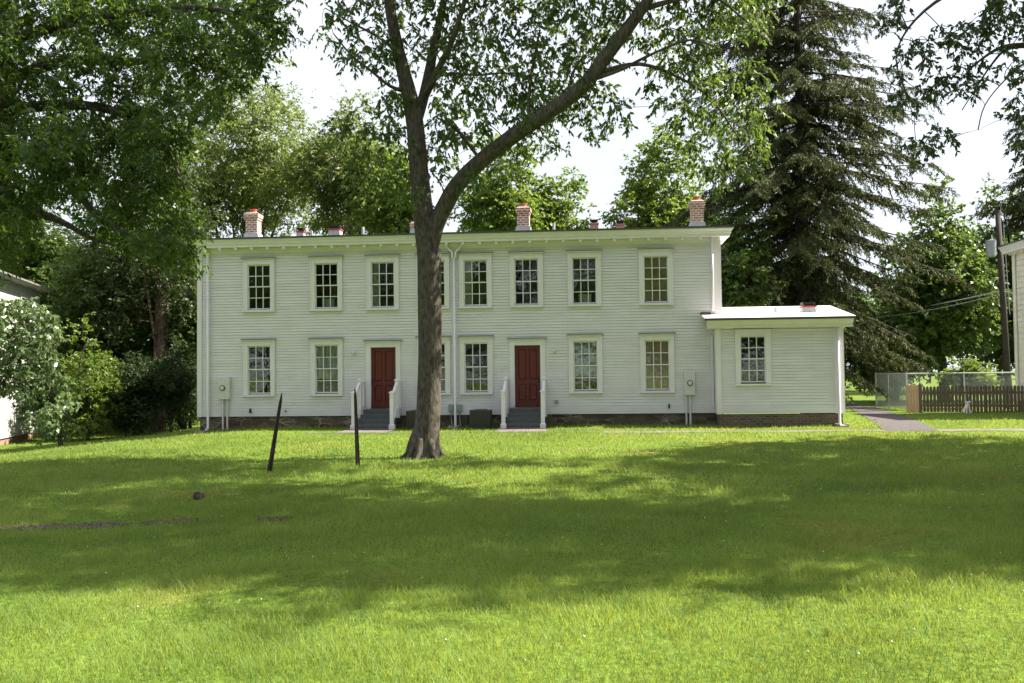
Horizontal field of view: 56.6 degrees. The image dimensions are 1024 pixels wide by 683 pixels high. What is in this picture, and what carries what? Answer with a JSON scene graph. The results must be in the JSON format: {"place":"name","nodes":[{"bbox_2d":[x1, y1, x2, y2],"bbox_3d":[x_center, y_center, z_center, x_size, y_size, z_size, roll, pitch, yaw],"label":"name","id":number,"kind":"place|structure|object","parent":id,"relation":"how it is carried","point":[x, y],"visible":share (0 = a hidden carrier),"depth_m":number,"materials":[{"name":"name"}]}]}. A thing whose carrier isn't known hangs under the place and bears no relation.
{"place":"outdoors","nodes":[
{"label":"outdoors","id":0,"kind":"place"},
{"bbox_2d":[0,370,1023,682],"bbox_3d":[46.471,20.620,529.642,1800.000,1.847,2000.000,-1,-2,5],"label":"ground","id":1,"kind":"structure","parent":0,"point":[856,396],"depth_m":9.27,"materials":[{"name":"green plant"}]},
{"bbox_2d":[0,270,54,445],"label":"old white house","id":2,"kind":"structure","parent":1,"relation":"on","point":[13,429],"depth_m":37.95,"materials":[{"name":"paint"}]},
{"bbox_2d":[20,294,27,305],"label":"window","id":3,"kind":"structure","parent":2,"relation":"in","point":[22,296],"depth_m":39.35,"materials":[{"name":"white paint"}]},
{"bbox_2d":[0,296,83,446],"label":"flowering bush","id":4,"kind":"object","parent":1,"relation":"on","point":[30,345],"visible":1,"depth_m":31.62,"materials":[{"name":"green plant"}]},
{"bbox_2d":[0,176,87,349],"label":"ash tree","id":5,"kind":"object","parent":1,"relation":"on","point":[31,267],"visible":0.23,"depth_m":47.14,"materials":[{"name":"green plant"}]},
{"bbox_2d":[0,521,131,529],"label":"bare soil","id":6,"kind":"structure","parent":1,"relation":"on","point":[97,523],"depth_m":11.78,"materials":[{"name":"brown soil"}]},
{"bbox_2d":[39,383,110,430],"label":"undergrowth","id":7,"kind":"object","parent":1,"relation":"on","point":[80,409],"visible":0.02,"depth_m":45.30,"materials":[{"name":"green plant"}]},
{"bbox_2d":[29,312,136,441],"bbox_3d":[-17.649,1.474,39.168,4.117,5.588,4.524,-1,-2,5],"label":"shrub","id":8,"kind":"object","parent":1,"relation":"on","point":[92,383],"visible":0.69,"depth_m":38.69,"materials":[{"name":"green plant"}]},
{"bbox_2d":[40,204,155,433],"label":"ash tree","id":9,"kind":"object","parent":1,"relation":"on","point":[76,299],"visible":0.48,"depth_m":42.83,"materials":[{"name":"green plant"}]},
{"bbox_2d":[64,278,170,365],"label":"ash tree","id":10,"kind":"object","parent":1,"relation":"on","point":[141,335],"visible":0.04,"depth_m":47.26,"materials":[{"name":"green plant"}]},
{"bbox_2d":[98,349,171,436],"bbox_3d":[-15.763,2.300,39.787,3.392,3.978,3.554,0,-2,-27],"label":"shrub","id":11,"kind":"object","parent":1,"relation":"on","point":[139,409],"visible":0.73,"depth_m":39.29,"materials":[{"name":"green plant"}]},
{"bbox_2d":[113,343,169,431],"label":"shrub","id":12,"kind":"object","parent":1,"relation":"on","point":[132,349],"visible":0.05,"depth_m":43.79,"materials":[{"name":"green plant"}]},
{"bbox_2d":[60,209,228,327],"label":"oak tree","id":13,"kind":"object","parent":1,"relation":"on","point":[146,265],"depth_m":65.64,"materials":[{"name":"green plant"}]},
{"bbox_2d":[100,408,199,428],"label":"undergrowth","id":14,"kind":"object","parent":1,"relation":"on","point":[175,421],"visible":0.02,"depth_m":50.18,"materials":[{"name":"green plant"}]},
{"bbox_2d":[76,44,231,433],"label":"tree","id":15,"kind":"object","parent":1,"relation":"on","point":[161,337],"visible":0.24,"depth_m":42.42,"materials":[{"name":"green plant"}]},
{"bbox_2d":[0,0,309,288],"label":"walnut tree","id":16,"kind":"object","parent":1,"relation":"on","point":[60,140],"visible":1,"depth_m":20.65,"materials":[{"name":"green plant"}]},
{"bbox_2d":[120,252,196,429],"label":"ash tree","id":17,"kind":"object","parent":1,"relation":"on","point":[192,341],"visible":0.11,"depth_m":43.62,"materials":[{"name":"green plant"}]},
{"bbox_2d":[121,335,196,432],"bbox_3d":[-14.706,1.887,40.401,3.713,4.330,4.032,-1,-2,5],"label":"shrub","id":18,"kind":"object","parent":1,"relation":"on","point":[180,380],"visible":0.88,"depth_m":39.91,"materials":[{"name":"green plant"}]},
{"bbox_2d":[141,518,198,524],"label":"bare soil","id":19,"kind":"structure","parent":1,"relation":"on","point":[151,522],"depth_m":11.85,"materials":[{"name":"brown soil"}]},
{"bbox_2d":[167,392,199,428],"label":"shrub","id":20,"kind":"object","parent":1,"relation":"on","point":[189,419],"visible":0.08,"depth_m":44.09,"materials":[{"name":"green plant"}]},
{"bbox_2d":[192,492,204,499],"bbox_3d":[-4.502,2.235,13.612,0.179,0.177,0.146,-1,-2,5],"label":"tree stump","id":21,"kind":"object","parent":1,"relation":"on","point":[197,495],"visible":0.66,"depth_m":13.56,"materials":[{"name":"brown wood"}]},
{"bbox_2d":[195,430,209,432],"bbox_3d":[-10.619,3.101,32.565,0.320,0.100,0.540,-1,-2,5],"label":"splash block","id":22,"kind":"object","parent":1,"relation":"on","point":[199,431],"depth_m":32.50,"materials":[{"name":"concrete"}]},
{"bbox_2d":[170,21,344,237],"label":"locust tree","id":23,"kind":"object","parent":1,"relation":"on","point":[245,180],"visible":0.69,"depth_m":49.34,"materials":[{"name":"green plant"}]},
{"bbox_2d":[267,393,281,470],"bbox_3d":[-4.523,1.801,18.038,0.316,1.643,0.066,-1,-2,-4],"label":"steel post","id":24,"kind":"object","parent":1,"relation":"on","point":[271,457],"visible":0.77,"depth_m":18.05,"materials":[{"name":"black metal"}]},
{"bbox_2d":[257,516,292,519],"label":"bare soil","id":25,"kind":"structure","parent":1,"relation":"on","point":[273,518],"depth_m":11.69,"materials":[{"name":"brown soil"}]},
{"bbox_2d":[265,79,428,234],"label":"locust tree","id":26,"kind":"object","parent":1,"relation":"on","point":[329,195],"visible":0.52,"depth_m":46.60,"materials":[{"name":"green plant"}]},
{"bbox_2d":[354,389,359,465],"bbox_3d":[-3.055,1.766,18.746,0.081,1.676,0.135,1,-3,-40],"label":"steel post","id":27,"kind":"object","parent":1,"relation":"on","point":[357,456],"visible":0.77,"depth_m":18.73,"materials":[{"name":"black metal"}]},
{"bbox_2d":[334,429,395,432],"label":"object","id":28,"kind":"structure","parent":1,"relation":"on","point":[371,430],"depth_m":30.07,"materials":[{"name":"beige concrete"}]},
{"bbox_2d":[340,135,446,234],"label":"maple tree","id":29,"kind":"object","parent":1,"relation":"on","point":[380,219],"visible":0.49,"depth_m":44.14,"materials":[{"name":"green plant"}]},
{"bbox_2d":[405,410,415,429],"bbox_3d":[-3.213,2.633,31.776,0.868,0.695,0.850,-1,-2,5],"label":"air conditioner","id":30,"kind":"object","parent":1,"relation":"on","point":[410,416],"visible":0.48,"depth_m":31.38,"materials":[{"name":"grey metal"}]},
{"bbox_2d":[304,431,602,433],"bbox_3d":[-1.842,2.780,29.072,9.201,0.013,0.365,-1,-2,5],"label":"edging","id":31,"kind":"object","parent":1,"relation":"on","point":[546,431],"visible":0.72,"depth_m":28.82,"materials":[{"name":"grey concrete"}]},
{"bbox_2d":[448,425,459,428],"bbox_3d":[-1.949,2.858,31.813,0.320,0.100,0.540,-1,-2,5],"label":"splash block","id":32,"kind":"object","parent":1,"relation":"on","point":[455,427],"depth_m":31.56,"materials":[{"name":"concrete"}]},
{"bbox_2d":[467,409,491,428],"bbox_3d":[-1.100,2.587,31.592,0.868,0.685,0.850,-1,-2,5],"label":"air conditioner","id":33,"kind":"object","parent":1,"relation":"on","point":[480,418],"visible":1,"depth_m":31.18,"materials":[{"name":"grey metal"}]},
{"bbox_2d":[446,126,568,231],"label":"maple tree","id":34,"kind":"object","parent":1,"relation":"on","point":[489,212],"visible":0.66,"depth_m":55.35,"materials":[{"name":"green plant"}]},
{"bbox_2d":[9,455,1023,660],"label":"clover flowers","id":35,"kind":"object","parent":1,"relation":"on","point":[445,639],"visible":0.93,"depth_m":9.72,"materials":[{"name":"white plant"}]},
{"bbox_2d":[186,196,855,431],"bbox_3d":[0.108,-0.875,35.550,22.506,8.833,9.492,-1,-2,5],"label":"farmhouse","id":36,"kind":"object","parent":1,"relation":"on","point":[618,324],"visible":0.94,"depth_m":32.21,"materials":[{"name":"white paint"}]},
{"bbox_2d":[240,257,275,311],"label":"window","id":37,"kind":"structure","parent":36,"relation":"in","point":[253,261],"depth_m":33.03,"materials":[{"name":"paint"}]},
{"bbox_2d":[241,338,275,396],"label":"window","id":38,"kind":"structure","parent":36,"relation":"in","point":[247,343],"depth_m":32.92,"materials":[{"name":"paint"}]},
{"bbox_2d":[308,255,342,310],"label":"window","id":39,"kind":"structure","parent":36,"relation":"in","point":[314,260],"depth_m":32.82,"materials":[{"name":"paint"}]},
{"bbox_2d":[308,337,343,395],"bbox_3d":[-6.378,0.874,32.752,1.240,2.000,0.292,-1,-2,5],"label":"window","id":40,"kind":"structure","parent":36,"relation":"in","point":[326,362],"depth_m":32.74,"materials":[{"name":"paint"}]},
{"bbox_2d":[364,254,399,309],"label":"window","id":41,"kind":"structure","parent":36,"relation":"in","point":[373,284],"depth_m":32.66,"materials":[{"name":"paint"}]},
{"bbox_2d":[363,340,401,408],"bbox_3d":[-4.404,1.119,32.552,1.360,2.343,0.255,-1,-2,5],"label":"door","id":42,"kind":"structure","parent":36,"relation":"in","point":[383,363],"depth_m":32.58,"materials":[{"name":"red paint"}]},
{"bbox_2d":[414,253,450,308],"bbox_3d":[-2.697,-2.056,32.510,1.240,1.895,0.255,-1,-2,5],"label":"window","id":43,"kind":"structure","parent":36,"relation":"in","point":[444,256],"depth_m":32.43,"materials":[{"name":"paint"}]},
{"bbox_2d":[415,336,450,394],"bbox_3d":[-2.664,0.820,32.410,1.240,2.000,0.255,-1,-2,5],"label":"window","id":44,"kind":"structure","parent":36,"relation":"in","point":[445,339],"depth_m":32.33,"materials":[{"name":"paint"}]},
{"bbox_2d":[457,252,492,308],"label":"window","id":45,"kind":"structure","parent":36,"relation":"in","point":[465,259],"depth_m":32.38,"materials":[{"name":"paint"}]},
{"bbox_2d":[458,335,493,394],"bbox_3d":[-1.210,0.799,32.283,1.240,2.000,0.255,-1,-2,5],"label":"window","id":46,"kind":"structure","parent":36,"relation":"in","point":[475,339],"depth_m":32.26,"materials":[{"name":"paint"}]},
{"bbox_2d":[508,251,543,307],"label":"window","id":47,"kind":"structure","parent":36,"relation":"in","point":[517,255],"depth_m":32.21,"materials":[{"name":"paint"}]},
{"bbox_2d":[507,337,546,406],"bbox_3d":[0.527,1.048,32.122,1.360,2.343,0.255,-1,-2,5],"label":"door","id":48,"kind":"structure","parent":36,"relation":"in","point":[527,360],"depth_m":32.14,"materials":[{"name":"red paint"}]},
{"bbox_2d":[566,250,601,306],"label":"window","id":49,"kind":"structure","parent":36,"relation":"in","point":[585,299],"depth_m":32.05,"materials":[{"name":"paint"}]},
{"bbox_2d":[567,334,602,393],"bbox_3d":[2.477,0.746,31.979,1.240,2.000,0.290,-1,-2,5],"label":"window","id":50,"kind":"structure","parent":36,"relation":"in","point":[584,360],"depth_m":31.98,"materials":[{"name":"paint"}]},
{"bbox_2d":[637,248,673,304],"bbox_3d":[4.825,-2.164,31.870,1.240,1.895,0.285,-1,-2,5],"label":"window","id":51,"kind":"structure","parent":36,"relation":"in","point":[655,264],"depth_m":31.88,"materials":[{"name":"paint"}]},
{"bbox_2d":[638,332,675,392],"bbox_3d":[4.858,0.711,31.769,1.240,2.000,0.285,-1,-2,5],"label":"window","id":52,"kind":"structure","parent":36,"relation":"in","point":[657,362],"depth_m":31.79,"materials":[{"name":"paint"}]},
{"bbox_2d":[733,328,772,385],"bbox_3d":[7.812,0.498,30.799,1.240,1.850,0.255,-1,-2,5],"label":"window","id":53,"kind":"structure","parent":36,"relation":"in","point":[739,332],"depth_m":30.78,"materials":[{"name":"paint"}]},
{"bbox_2d":[495,428,546,431],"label":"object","id":54,"kind":"structure","parent":1,"relation":"on","point":[520,429],"depth_m":29.91,"materials":[{"name":"beige concrete"}]},
{"bbox_2d":[308,0,796,459],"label":"shade tree","id":55,"kind":"object","parent":1,"relation":"on","point":[429,226],"visible":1,"depth_m":20.32,"materials":[{"name":"green plant"}]},
{"bbox_2d":[535,164,591,229],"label":"maple tree","id":56,"kind":"object","parent":1,"relation":"on","point":[568,205],"visible":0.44,"depth_m":56.61,"materials":[{"name":"green plant"}]},
{"bbox_2d":[590,121,724,227],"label":"maple tree","id":57,"kind":"object","parent":1,"relation":"on","point":[641,195],"visible":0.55,"depth_m":57.71,"materials":[{"name":"green plant"}]},
{"bbox_2d":[706,191,794,306],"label":"maple tree","id":58,"kind":"object","parent":1,"relation":"on","point":[739,256],"visible":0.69,"depth_m":43.51,"materials":[{"name":"green plant"}]},
{"bbox_2d":[659,0,978,407],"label":"spruce tree","id":59,"kind":"object","parent":1,"relation":"on","point":[813,187],"visible":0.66,"depth_m":45.06,"materials":[{"name":"green plant"}]},
{"bbox_2d":[835,423,849,426],"bbox_3d":[10.437,2.646,30.031,0.320,0.100,0.540,-1,-2,5],"label":"splash block","id":60,"kind":"object","parent":1,"relation":"on","point":[844,425],"depth_m":29.78,"materials":[{"name":"concrete"}]},
{"bbox_2d":[827,257,874,388],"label":"oak tree","id":61,"kind":"object","parent":1,"relation":"on","point":[845,329],"visible":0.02,"depth_m":82.53,"materials":[{"name":"green plant"}]},
{"bbox_2d":[850,356,915,400],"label":"shrub","id":62,"kind":"object","parent":1,"relation":"on","point":[890,369],"visible":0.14,"depth_m":51.98,"materials":[{"name":"green plant"}]},
{"bbox_2d":[845,285,951,400],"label":"linden tree","id":63,"kind":"object","parent":1,"relation":"on","point":[883,317],"visible":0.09,"depth_m":53.26,"materials":[{"name":"green plant"}]},
{"bbox_2d":[906,384,921,412],"bbox_3d":[16.757,2.424,39.596,0.616,1.270,0.090,-2,-3,39],"label":"board panel","id":64,"kind":"object","parent":1,"relation":"on","point":[914,404],"visible":0.94,"depth_m":39.56,"materials":[{"name":"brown wood"}]},
{"bbox_2d":[865,169,1012,402],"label":"linden tree","id":65,"kind":"object","parent":1,"relation":"on","point":[940,332],"visible":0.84,"depth_m":48.87,"materials":[{"name":"green plant"}]},
{"bbox_2d":[864,187,1023,390],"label":"oak tree","id":66,"kind":"object","parent":1,"relation":"on","point":[982,351],"visible":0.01,"depth_m":71.33,"materials":[{"name":"green plant"}]},
{"bbox_2d":[875,372,1014,408],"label":"chain link fence","id":67,"kind":"object","parent":1,"relation":"on","point":[888,381],"visible":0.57,"depth_m":42.28,"materials":[{"name":"metal"}]},
{"bbox_2d":[869,0,1023,179],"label":"hanging twig tree","id":68,"kind":"object","parent":1,"relation":"on","point":[984,28],"visible":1,"depth_m":13.09,"materials":[{"name":"green plant"}]},
{"bbox_2d":[962,401,971,412],"bbox_3d":[18.131,2.612,37.864,0.323,0.504,0.510,-1,-2,5],"label":"dog","id":69,"kind":"object","parent":1,"relation":"on","point":[966,408],"visible":0.94,"depth_m":37.73},
{"bbox_2d":[935,354,999,400],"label":"shrub","id":70,"kind":"object","parent":1,"relation":"on","point":[970,365],"visible":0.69,"depth_m":42.63,"materials":[{"name":"green plant"}]},
{"bbox_2d":[921,385,1023,412],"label":"picket fence","id":71,"kind":"object","parent":1,"relation":"on","point":[958,392],"visible":0.97,"depth_m":38.54,"materials":[{"name":"brown wood"}]},
{"bbox_2d":[952,170,1023,399],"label":"linden tree","id":72,"kind":"object","parent":1,"relation":"on","point":[990,233],"visible":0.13,"depth_m":53.72,"materials":[{"name":"green plant"}]},
{"bbox_2d":[968,106,1023,368],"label":"tree","id":73,"kind":"object","parent":1,"relation":"on","point":[1017,207],"visible":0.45,"depth_m":52.74,"materials":[{"name":"green plant"}]},
{"bbox_2d":[985,208,1010,408],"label":"utility pole","id":74,"kind":"object","parent":1,"relation":"on","point":[990,245],"visible":0.92,"depth_m":41.82,"materials":[{"name":"brown wood"}]},
{"bbox_2d":[877,294,998,317],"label":"utility cable","id":75,"kind":"object","parent":74,"relation":"attached to","point":[942,307],"visible":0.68,"depth_m":45.29,"materials":[{"name":"grey plastic"}]},
{"bbox_2d":[883,291,998,312],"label":"utility cable","id":76,"kind":"object","parent":74,"relation":"attached to","point":[959,299],"visible":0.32,"depth_m":45.26,"materials":[{"name":"grey plastic"}]},
{"bbox_2d":[996,238,1023,407],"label":"cream house","id":77,"kind":"structure","parent":1,"relation":"on","point":[1015,249],"depth_m":38.94,"materials":[{"name":"paint"}]},
{"bbox_2d":[0,0,1023,370],"label":"sky","id":78,"kind":"structure","parent":0,"point":[982,150],"materials":[{"name":"white"}]},
{"bbox_2d":[603,429,1023,432],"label":"front path","id":79,"kind":"structure","parent":0,"point":[830,430],"depth_m":27.64,"materials":[{"name":"grey concrete"}]},
{"bbox_2d":[846,404,935,429],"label":"side path","id":80,"kind":"structure","parent":0,"point":[889,420],"depth_m":33.40,"materials":[{"name":"concrete"}]}
]}

